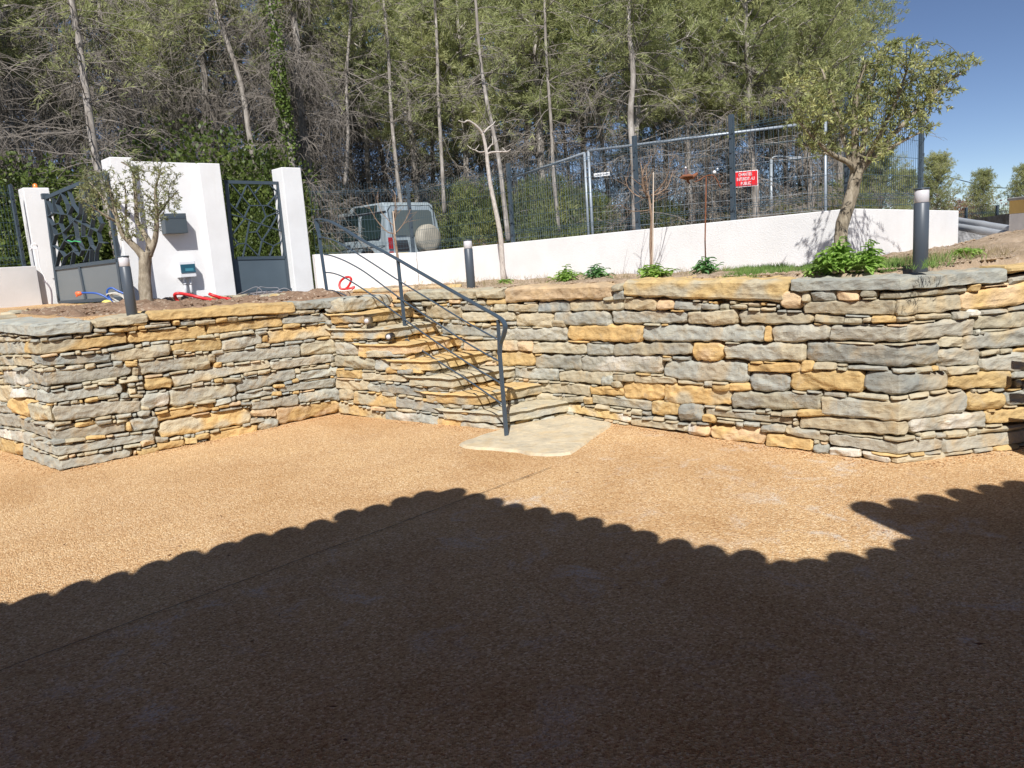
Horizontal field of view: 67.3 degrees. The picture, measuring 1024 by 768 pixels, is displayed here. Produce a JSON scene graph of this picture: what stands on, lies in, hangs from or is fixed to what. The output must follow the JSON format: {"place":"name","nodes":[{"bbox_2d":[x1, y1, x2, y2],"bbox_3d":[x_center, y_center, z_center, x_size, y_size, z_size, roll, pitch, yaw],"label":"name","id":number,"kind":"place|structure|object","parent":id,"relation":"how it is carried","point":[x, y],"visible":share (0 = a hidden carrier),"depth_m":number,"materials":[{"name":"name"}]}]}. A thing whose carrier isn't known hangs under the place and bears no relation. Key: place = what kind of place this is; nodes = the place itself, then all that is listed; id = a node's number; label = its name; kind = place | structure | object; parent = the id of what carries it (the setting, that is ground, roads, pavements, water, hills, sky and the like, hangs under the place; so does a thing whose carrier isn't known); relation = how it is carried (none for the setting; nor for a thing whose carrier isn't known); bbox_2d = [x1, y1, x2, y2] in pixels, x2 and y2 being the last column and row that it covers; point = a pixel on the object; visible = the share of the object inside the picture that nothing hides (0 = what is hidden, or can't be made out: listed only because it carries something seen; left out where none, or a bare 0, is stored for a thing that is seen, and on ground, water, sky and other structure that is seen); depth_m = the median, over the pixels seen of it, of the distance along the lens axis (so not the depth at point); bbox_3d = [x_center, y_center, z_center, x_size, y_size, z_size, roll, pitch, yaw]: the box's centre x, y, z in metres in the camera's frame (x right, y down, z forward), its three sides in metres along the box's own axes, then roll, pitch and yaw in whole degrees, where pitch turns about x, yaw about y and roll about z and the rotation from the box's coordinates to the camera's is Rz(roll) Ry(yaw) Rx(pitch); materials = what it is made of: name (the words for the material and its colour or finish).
{"place":"outdoors","nodes":[
{"label":"outdoors","id":0,"kind":"place"},
{"bbox_2d":[0,0,198,258],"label":"pine tree","id":1,"kind":"object","parent":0,"point":[85,83],"visible":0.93,"depth_m":15.79,"materials":[{"name":"green plant"}]},
{"bbox_2d":[20,288,350,316],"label":"soil","id":2,"kind":"structure","parent":0,"point":[143,305],"depth_m":8.62,"materials":[{"name":"brown soil"}]},
{"bbox_2d":[73,156,183,300],"bbox_3d":[-4.450,-1.765,8.985,1.542,1.760,0.878,-4,10,0],"label":"olive tree","id":3,"kind":"object","parent":2,"relation":"on","point":[144,278],"visible":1,"depth_m":8.92,"materials":[{"name":"green plant"}]},
{"bbox_2d":[142,0,271,193],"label":"pine tree","id":4,"kind":"object","parent":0,"point":[237,71],"visible":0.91,"depth_m":18.64,"materials":[{"name":"green plant"}]},
{"bbox_2d":[0,283,452,319],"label":"path","id":5,"kind":"structure","parent":0,"point":[393,296],"depth_m":9.26,"materials":[{"name":"soil"}]},
{"bbox_2d":[0,266,41,307],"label":"white wall","id":6,"kind":"structure","parent":5,"relation":"on","point":[19,287],"depth_m":13.69,"materials":[{"name":"paint"}]},
{"bbox_2d":[0,185,25,265],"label":"fence","id":7,"kind":"object","parent":6,"relation":"on","point":[16,222],"visible":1,"depth_m":13.63,"materials":[{"name":"metal"}]},
{"bbox_2d":[18,188,60,303],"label":"gate pier","id":8,"kind":"structure","parent":5,"relation":"on","point":[32,202],"depth_m":14.05,"materials":[{"name":"white paint"}]},
{"bbox_2d":[40,171,122,303],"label":"driveway gate","id":9,"kind":"structure","parent":8,"relation":"attached to","point":[96,276],"depth_m":13.26,"materials":[{"name":"metal"}]},
{"bbox_2d":[312,253,418,290],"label":"white wall","id":10,"kind":"structure","parent":5,"relation":"on","point":[383,261],"depth_m":13.20,"materials":[{"name":"paint"}]},
{"bbox_2d":[308,182,414,253],"bbox_3d":[-2.522,-2.804,13.119,1.763,1.218,0.085,-9,11,-28],"label":"fence","id":11,"kind":"object","parent":10,"relation":"on","point":[407,190],"visible":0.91,"depth_m":13.21,"materials":[{"name":"metal"}]},
{"bbox_2d":[262,0,303,184],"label":"ivy clad tree","id":12,"kind":"object","parent":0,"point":[280,90],"visible":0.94,"depth_m":17.49,"materials":[{"name":"green plant"}]},
{"bbox_2d":[333,0,447,201],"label":"pine tree","id":13,"kind":"object","parent":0,"point":[389,63],"visible":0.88,"depth_m":19.66,"materials":[{"name":"green plant"}]},
{"bbox_2d":[0,413,1023,767],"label":"ground","id":14,"kind":"structure","parent":0,"point":[910,675],"depth_m":3.56,"materials":[{"name":"beige gravel"}]},
{"bbox_2d":[0,296,509,470],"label":"retaining wall","id":15,"kind":"structure","parent":14,"relation":"on","point":[77,392],"depth_m":7.39,"materials":[{"name":"stone"}]},
{"bbox_2d":[117,256,137,315],"bbox_3d":[-3.519,-0.896,7.048,0.100,0.550,0.100,-4,10,0],"label":"bollard light","id":16,"kind":"object","parent":15,"relation":"on","point":[127,286],"visible":0.94,"depth_m":7.01,"materials":[{"name":"paint"}]},
{"bbox_2d":[325,294,569,425],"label":"stone staircase","id":17,"kind":"structure","parent":14,"relation":"on","point":[523,404],"depth_m":7.70,"materials":[{"name":"beige stone"}]},
{"bbox_2d":[0,415,1023,476],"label":"loose grit","id":18,"kind":"object","parent":14,"relation":"on","point":[612,428],"visible":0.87,"depth_m":6.65,"materials":[{"name":"beige gravel"}]},
{"bbox_2d":[459,415,611,456],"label":"threshold slab","id":19,"kind":"structure","parent":14,"relation":"on","point":[564,435],"depth_m":6.68,"materials":[{"name":"stone"}]},
{"bbox_2d":[314,218,508,435],"bbox_3d":[-1.113,-0.725,7.892,0.120,2.169,3.406,-12,12,-38],"label":"stair handrail","id":20,"kind":"object","parent":19,"relation":"on","point":[500,338],"visible":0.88,"depth_m":7.51,"materials":[{"name":"metal"}]},
{"bbox_2d":[392,263,1023,462],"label":"retaining wall","id":21,"kind":"structure","parent":14,"relation":"on","point":[902,368],"depth_m":5.76,"materials":[{"name":"stone"}]},
{"bbox_2d":[463,239,474,287],"bbox_3d":[-0.461,-1.288,8.347,0.100,0.550,0.100,-4,10,0],"label":"bollard light","id":22,"kind":"object","parent":21,"relation":"on","point":[469,265],"visible":0.84,"depth_m":8.31,"materials":[{"name":"paint"}]},
{"bbox_2d":[912,187,929,272],"bbox_3d":[2.743,-1.030,5.160,0.100,0.555,0.100,-4,10,0],"label":"bollard light","id":23,"kind":"object","parent":21,"relation":"on","point":[921,226],"visible":1,"depth_m":5.12,"materials":[{"name":"paint"}]},
{"bbox_2d":[3,0,1023,323],"label":"sky","id":24,"kind":"structure","parent":0,"point":[984,127],"materials":[{"name":"blue"}]},
{"bbox_2d":[482,0,616,230],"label":"pine tree","id":25,"kind":"object","parent":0,"point":[549,85],"visible":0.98,"depth_m":18.74,"materials":[{"name":"green plant"}]},
{"bbox_2d":[302,229,1023,292],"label":"soil","id":26,"kind":"structure","parent":0,"point":[1011,240],"depth_m":6.60,"materials":[{"name":"brown soil"}]},
{"bbox_2d":[458,120,510,278],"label":"sapling","id":27,"kind":"object","parent":26,"relation":"on","point":[500,239],"visible":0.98,"depth_m":10.79,"materials":[{"name":"beige plant"}]},
{"bbox_2d":[612,148,682,266],"bbox_3d":[1.533,-2.006,8.811,0.944,1.402,0.641,-4,10,0],"label":"sapling","id":28,"kind":"object","parent":26,"relation":"on","point":[651,234],"visible":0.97,"depth_m":8.80,"materials":[{"name":"brown plant"}]},
{"bbox_2d":[417,209,958,283],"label":"white wall","id":29,"kind":"structure","parent":26,"relation":"on","point":[803,238],"depth_m":9.42,"materials":[{"name":"paint"}]},
{"bbox_2d":[413,89,851,248],"bbox_3d":[0.875,-2.657,10.650,0.085,1.232,7.658,-12,13,-41],"label":"fence","id":30,"kind":"object","parent":29,"relation":"on","point":[732,150],"visible":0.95,"depth_m":9.75,"materials":[{"name":"metal"}]},
{"bbox_2d":[848,91,924,207],"bbox_3d":[4.151,-2.531,8.437,1.979,1.253,0.085,-13,13,-42],"label":"fence","id":31,"kind":"object","parent":29,"relation":"on","point":[920,164],"visible":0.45,"depth_m":8.71,"materials":[{"name":"metal"}]},
{"bbox_2d":[402,243,1023,288],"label":"dry grass","id":32,"kind":"structure","parent":26,"relation":"on","point":[911,257],"depth_m":7.05,"materials":[{"name":"plant"}]},
{"bbox_2d":[808,236,865,274],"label":"leafy weed","id":33,"kind":"object","parent":26,"relation":"on","point":[838,256],"visible":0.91,"depth_m":5.63,"materials":[{"name":"green plant"}]},
{"bbox_2d":[716,245,986,277],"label":"grass","id":34,"kind":"structure","parent":26,"relation":"on","point":[894,262],"depth_m":6.20,"materials":[{"name":"green plant"}]},
{"bbox_2d":[846,239,888,274],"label":"leafy weed","id":35,"kind":"object","parent":26,"relation":"on","point":[867,261],"visible":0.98,"depth_m":5.47,"materials":[{"name":"green plant"}]},
{"bbox_2d":[770,32,985,246],"bbox_3d":[3.167,-1.926,6.293,2.298,1.945,1.566,-4,10,0],"label":"olive tree","id":36,"kind":"object","parent":26,"relation":"on","point":[857,161],"visible":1,"depth_m":6.16,"materials":[{"name":"green plant"}]},
{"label":"street","id":37,"kind":"structure","parent":0,"visible":0},
{"bbox_2d":[0,0,66,253],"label":"pine tree","id":38,"kind":"object","parent":37,"relation":"on","point":[16,78],"visible":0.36,"depth_m":16.50,"materials":[{"name":"green plant"}]},
{"bbox_2d":[0,151,100,266],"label":"evergreen shrub","id":39,"kind":"object","parent":37,"relation":"on","point":[9,169],"visible":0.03,"depth_m":16.61,"materials":[{"name":"green plant"}]},
{"bbox_2d":[0,182,114,303],"bbox_3d":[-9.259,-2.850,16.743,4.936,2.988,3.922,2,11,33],"label":"evergreen shrub","id":40,"kind":"object","parent":37,"relation":"on","point":[72,232],"visible":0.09,"depth_m":15.59,"materials":[{"name":"green plant"}]},
{"bbox_2d":[0,0,224,190],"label":"pine tree","id":41,"kind":"object","parent":37,"relation":"on","point":[116,5],"visible":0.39,"depth_m":18.68,"materials":[{"name":"green plant"}]},
{"bbox_2d":[101,157,235,299],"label":"gate wall","id":42,"kind":"structure","parent":37,"relation":"on","point":[203,243],"depth_m":13.96,"materials":[{"name":"white paint"}]},
{"bbox_2d":[160,213,187,233],"bbox_3d":[-6.020,-2.855,13.704,0.389,0.346,0.204,-13,13,-43],"label":"letter box","id":43,"kind":"object","parent":42,"relation":"attached to","point":[176,224],"visible":0.79,"depth_m":13.62,"materials":[{"name":"paint"}]},
{"bbox_2d":[111,0,289,185],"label":"pine tree","id":44,"kind":"object","parent":37,"relation":"on","point":[207,108],"visible":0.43,"depth_m":20.74,"materials":[{"name":"green plant"}]},
{"bbox_2d":[76,110,335,300],"bbox_3d":[-7.704,-4.277,19.662,6.343,4.831,7.981,-7,10,-18],"label":"evergreen shrub","id":45,"kind":"object","parent":37,"relation":"on","point":[240,152],"visible":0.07,"depth_m":17.82,"materials":[{"name":"green plant"}]},
{"bbox_2d":[224,180,291,293],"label":"pedestrian gate","id":46,"kind":"structure","parent":37,"relation":"on","point":[257,271],"depth_m":15.02,"materials":[{"name":"metal"}]},
{"bbox_2d":[232,205,315,294],"bbox_3d":[-5.867,-2.900,17.332,2.123,2.381,2.686,2,11,33],"label":"evergreen shrub","id":47,"kind":"object","parent":37,"relation":"on","point":[239,248],"visible":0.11,"depth_m":16.85,"materials":[{"name":"green plant"}]},
{"bbox_2d":[230,155,321,293],"bbox_3d":[-5.770,-3.614,18.312,2.426,3.554,3.053,-10,11,-33],"label":"evergreen shrub","id":48,"kind":"object","parent":37,"relation":"on","point":[312,232],"visible":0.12,"depth_m":17.51,"materials":[{"name":"green plant"}]},
{"bbox_2d":[272,167,313,291],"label":"gate pier","id":49,"kind":"structure","parent":37,"relation":"on","point":[289,179],"depth_m":15.35,"materials":[{"name":"white paint"}]},
{"bbox_2d":[195,0,396,281],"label":"pine tree","id":50,"kind":"object","parent":37,"relation":"on","point":[301,77],"visible":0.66,"depth_m":18.54,"materials":[{"name":"green plant"}]},
{"bbox_2d":[320,202,441,276],"bbox_3d":[-4.051,-3.780,20.953,4.794,1.930,1.960,5,13,43],"label":"parked car","id":51,"kind":"object","parent":37,"relation":"on","point":[381,220],"visible":0.2,"depth_m":19.47,"materials":[{"name":"silver metal"}]},
{"bbox_2d":[386,0,495,212],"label":"pine tree","id":52,"kind":"object","parent":37,"relation":"on","point":[438,97],"visible":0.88,"depth_m":20.23,"materials":[{"name":"green plant"}]},
{"bbox_2d":[375,0,536,246],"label":"pine tree","id":53,"kind":"object","parent":37,"relation":"on","point":[465,115],"visible":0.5,"depth_m":21.30,"materials":[{"name":"green plant"}]},
{"bbox_2d":[429,173,535,249],"bbox_3d":[-0.523,-4.361,21.697,3.820,3.243,3.454,3,12,38],"label":"conifer shrub","id":54,"kind":"object","parent":37,"relation":"on","point":[468,204],"visible":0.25,"depth_m":20.92,"materials":[{"name":"green plant"}]},
{"bbox_2d":[437,0,532,240],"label":"pine tree","id":55,"kind":"object","parent":37,"relation":"on","point":[489,114],"visible":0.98,"depth_m":17.04,"materials":[{"name":"green plant"}]},
{"bbox_2d":[455,191,607,247],"bbox_3d":[0.669,-3.785,19.730,3.293,2.554,3.640,5,13,44],"label":"conifer shrub","id":56,"kind":"object","parent":37,"relation":"on","point":[521,233],"visible":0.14,"depth_m":19.32,"materials":[{"name":"green plant"}]},
{"bbox_2d":[512,152,589,241],"bbox_3d":[0.603,-2.947,13.988,0.042,1.948,3.683,-7,10,-18],"label":"site fence panel","id":57,"kind":"object","parent":37,"relation":"on","point":[585,178],"visible":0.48,"depth_m":12.98,"materials":[{"name":"silver metal"}]},
{"bbox_2d":[507,170,621,239],"bbox_3d":[1.427,-4.289,20.735,3.330,3.127,3.684,-8,10,-23],"label":"conifer shrub","id":58,"kind":"object","parent":37,"relation":"on","point":[563,199],"visible":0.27,"depth_m":19.87,"materials":[{"name":"green plant"}]},
{"bbox_2d":[565,0,702,229],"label":"pine tree","id":59,"kind":"object","parent":37,"relation":"on","point":[626,16],"visible":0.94,"depth_m":17.90,"materials":[{"name":"green plant"}]},
{"bbox_2d":[587,121,826,234],"bbox_3d":[2.844,-2.704,11.545,3.485,1.974,0.042,0,10,24],"label":"site fence panel","id":60,"kind":"object","parent":37,"relation":"on","point":[699,137],"visible":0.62,"depth_m":11.38,"materials":[{"name":"silver metal"}]},
{"bbox_3d":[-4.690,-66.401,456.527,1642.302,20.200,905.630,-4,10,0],"label":"ground","id":61,"kind":"structure","parent":0,"visible":0},
{"bbox_2d":[0,0,111,192],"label":"pine tree","id":62,"kind":"object","parent":61,"relation":"on","point":[5,41],"visible":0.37,"depth_m":20.31,"materials":[{"name":"green plant"}]},
{"bbox_2d":[0,0,112,187],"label":"pine tree","id":63,"kind":"object","parent":61,"relation":"on","point":[6,3],"visible":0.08,"depth_m":24.55,"materials":[{"name":"green plant"}]},
{"bbox_2d":[2,0,139,186],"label":"pine tree","id":64,"kind":"object","parent":61,"relation":"on","point":[47,96],"visible":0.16,"depth_m":22.01,"materials":[{"name":"green plant"}]},
{"bbox_2d":[72,1,177,163],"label":"pine tree","id":65,"kind":"object","parent":61,"relation":"on","point":[128,94],"visible":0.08,"depth_m":26.63,"materials":[{"name":"green plant"}]},
{"bbox_2d":[0,123,281,265],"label":"evergreen shrub","id":66,"kind":"object","parent":61,"relation":"on","point":[53,175],"visible":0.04,"depth_m":16.98,"materials":[{"name":"green plant"}]},
{"bbox_2d":[119,0,229,162],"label":"pine tree","id":67,"kind":"object","parent":61,"relation":"on","point":[148,47],"visible":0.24,"depth_m":23.82,"materials":[{"name":"green plant"}]},
{"bbox_2d":[154,0,334,200],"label":"pine tree","id":68,"kind":"object","parent":61,"relation":"on","point":[233,11],"visible":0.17,"depth_m":22.03,"materials":[{"name":"green plant"}]},
{"bbox_2d":[252,0,399,215],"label":"pine tree","id":69,"kind":"object","parent":61,"relation":"on","point":[317,37],"visible":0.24,"depth_m":26.18,"materials":[{"name":"green plant"}]},
{"bbox_2d":[283,0,404,185],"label":"pine tree","id":70,"kind":"object","parent":61,"relation":"on","point":[349,38],"visible":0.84,"depth_m":19.16,"materials":[{"name":"green plant"}]},
{"bbox_2d":[293,0,432,215],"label":"pine tree","id":71,"kind":"object","parent":61,"relation":"on","point":[364,168],"visible":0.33,"depth_m":24.12,"materials":[{"name":"green plant"}]},
{"bbox_2d":[313,0,447,208],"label":"pine tree","id":72,"kind":"object","parent":61,"relation":"on","point":[372,157],"visible":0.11,"depth_m":25.58,"materials":[{"name":"green plant"}]},
{"bbox_2d":[342,0,483,277],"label":"pine tree","id":73,"kind":"object","parent":61,"relation":"on","point":[413,148],"visible":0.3,"depth_m":22.79,"materials":[{"name":"green plant"}]},
{"bbox_2d":[380,0,472,201],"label":"pine tree","id":74,"kind":"object","parent":61,"relation":"on","point":[433,168],"visible":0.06,"depth_m":26.24,"materials":[{"name":"green plant"}]},
{"bbox_2d":[399,19,497,194],"bbox_3d":[-2.212,-10.901,32.696,5.156,12.998,5.317,5,13,43],"label":"pine tree","id":75,"kind":"object","parent":61,"relation":"on","point":[449,157],"visible":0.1,"depth_m":32.49,"materials":[{"name":"green plant"}]},
{"bbox_2d":[414,0,536,197],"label":"pine tree","id":76,"kind":"object","parent":61,"relation":"on","point":[469,60],"visible":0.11,"depth_m":26.48,"materials":[{"name":"green plant"}]},
{"bbox_2d":[447,0,563,193],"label":"pine tree","id":77,"kind":"object","parent":61,"relation":"on","point":[514,125],"visible":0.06,"depth_m":29.83,"materials":[{"name":"green plant"}]},
{"bbox_2d":[451,0,589,202],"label":"pine tree","id":78,"kind":"object","parent":61,"relation":"on","point":[514,70],"visible":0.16,"depth_m":23.90,"materials":[{"name":"green plant"}]},
{"bbox_2d":[445,0,626,245],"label":"pine tree","id":79,"kind":"object","parent":61,"relation":"on","point":[533,45],"visible":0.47,"depth_m":20.20,"materials":[{"name":"green plant"}]},
{"bbox_2d":[519,1,625,208],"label":"pine tree","id":80,"kind":"object","parent":61,"relation":"on","point":[567,166],"visible":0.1,"depth_m":25.42,"materials":[{"name":"green plant"}]},
{"bbox_2d":[529,0,642,211],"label":"pine tree","id":81,"kind":"object","parent":61,"relation":"on","point":[612,121],"visible":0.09,"depth_m":28.50,"materials":[{"name":"green plant"}]},
{"bbox_2d":[520,0,664,217],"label":"pine tree","id":82,"kind":"object","parent":61,"relation":"on","point":[584,78],"visible":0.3,"depth_m":23.59,"materials":[{"name":"green plant"}]},
{"bbox_2d":[538,0,727,233],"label":"pine tree","id":83,"kind":"object","parent":61,"relation":"on","point":[641,113],"visible":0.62,"depth_m":19.41,"materials":[{"name":"green plant"}]},
{"bbox_2d":[615,194,687,229],"bbox_3d":[3.911,-4.410,22.553,2.467,2.316,2.729,0,11,24],"label":"conifer shrub","id":84,"kind":"object","parent":61,"relation":"on","point":[659,209],"visible":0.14,"depth_m":21.90,"materials":[{"name":"green plant"}]},
{"bbox_2d":[599,2,709,216],"bbox_3d":[4.783,-9.208,25.958,4.130,11.339,4.375,-7,10,-18],"label":"pine tree","id":85,"kind":"object","parent":61,"relation":"on","point":[653,129],"visible":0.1,"depth_m":26.14,"materials":[{"name":"green plant"}]},
{"bbox_2d":[597,4,727,211],"bbox_3d":[5.476,-10.976,28.540,5.504,13.454,5.337,-1,10,19],"label":"pine tree","id":86,"kind":"object","parent":61,"relation":"on","point":[668,129],"visible":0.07,"depth_m":28.21,"materials":[{"name":"green plant"}]},
{"bbox_2d":[602,0,764,226],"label":"pine tree","id":87,"kind":"object","parent":61,"relation":"on","point":[682,7],"visible":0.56,"depth_m":21.58,"materials":[{"name":"green plant"}]},
{"bbox_2d":[676,0,791,221],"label":"pine tree","id":88,"kind":"object","parent":61,"relation":"on","point":[728,70],"visible":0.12,"depth_m":26.92,"materials":[{"name":"green plant"}]},
{"bbox_2d":[693,0,815,218],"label":"pine tree","id":89,"kind":"object","parent":61,"relation":"on","point":[759,169],"visible":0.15,"depth_m":24.74,"materials":[{"name":"green plant"}]},
{"bbox_2d":[672,0,843,219],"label":"pine tree","id":90,"kind":"object","parent":61,"relation":"on","point":[744,97],"visible":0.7,"depth_m":21.00,"materials":[{"name":"green plant"}]},
{"bbox_2d":[721,2,852,212],"bbox_3d":[9.968,-10.507,27.835,4.934,12.062,4.785,2,11,32],"label":"pine tree","id":91,"kind":"object","parent":61,"relation":"on","point":[778,131],"visible":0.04,"depth_m":28.25,"materials":[{"name":"green plant"}]},
{"bbox_2d":[723,0,887,214],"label":"pine tree","id":92,"kind":"object","parent":61,"relation":"on","point":[822,27],"visible":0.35,"depth_m":23.14,"materials":[{"name":"green plant"}]},
{"bbox_2d":[756,4,866,211],"bbox_3d":[9.793,-9.543,26.023,4.350,11.273,4.106,-3,10,8],"label":"pine tree","id":93,"kind":"object","parent":61,"relation":"on","point":[799,174],"visible":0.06,"depth_m":25.97,"materials":[{"name":"green plant"}]},
{"bbox_2d":[785,175,877,212],"bbox_3d":[10.641,-5.584,25.547,3.275,2.780,2.960,-7,10,-17],"label":"conifer shrub","id":94,"kind":"object","parent":61,"relation":"on","point":[858,199],"visible":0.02,"depth_m":25.29,"materials":[{"name":"green plant"}]},
{"bbox_2d":[765,0,946,208],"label":"pine tree","id":95,"kind":"object","parent":61,"relation":"on","point":[873,15],"visible":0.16,"depth_m":27.93,"materials":[{"name":"green plant"}]},
{"bbox_2d":[860,140,915,209],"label":"pine tree","id":96,"kind":"object","parent":61,"relation":"on","point":[883,176],"visible":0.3,"depth_m":29.03,"materials":[{"name":"green plant"}]},
{"bbox_2d":[908,149,972,210],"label":"pine tree","id":97,"kind":"object","parent":61,"relation":"on","point":[939,162],"visible":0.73,"depth_m":34.80,"materials":[{"name":"green plant"}]},
{"bbox_2d":[961,166,1008,218],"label":"pine tree","id":98,"kind":"object","parent":61,"relation":"on","point":[977,198],"visible":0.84,"depth_m":50.69,"materials":[{"name":"green plant"}]},
{"bbox_2d":[1003,162,1023,210],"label":"pine tree","id":99,"kind":"object","parent":61,"relation":"on","point":[1017,190],"visible":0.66,"depth_m":48.77,"materials":[{"name":"green plant"}]},
{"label":"soil","id":100,"kind":"structure","parent":0,"visible":0},
{"bbox_2d":[1007,196,1023,230],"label":"boundary pillar","id":101,"kind":"structure","parent":100,"relation":"on","point":[1016,205],"depth_m":8.72,"materials":[{"name":"white paint"}]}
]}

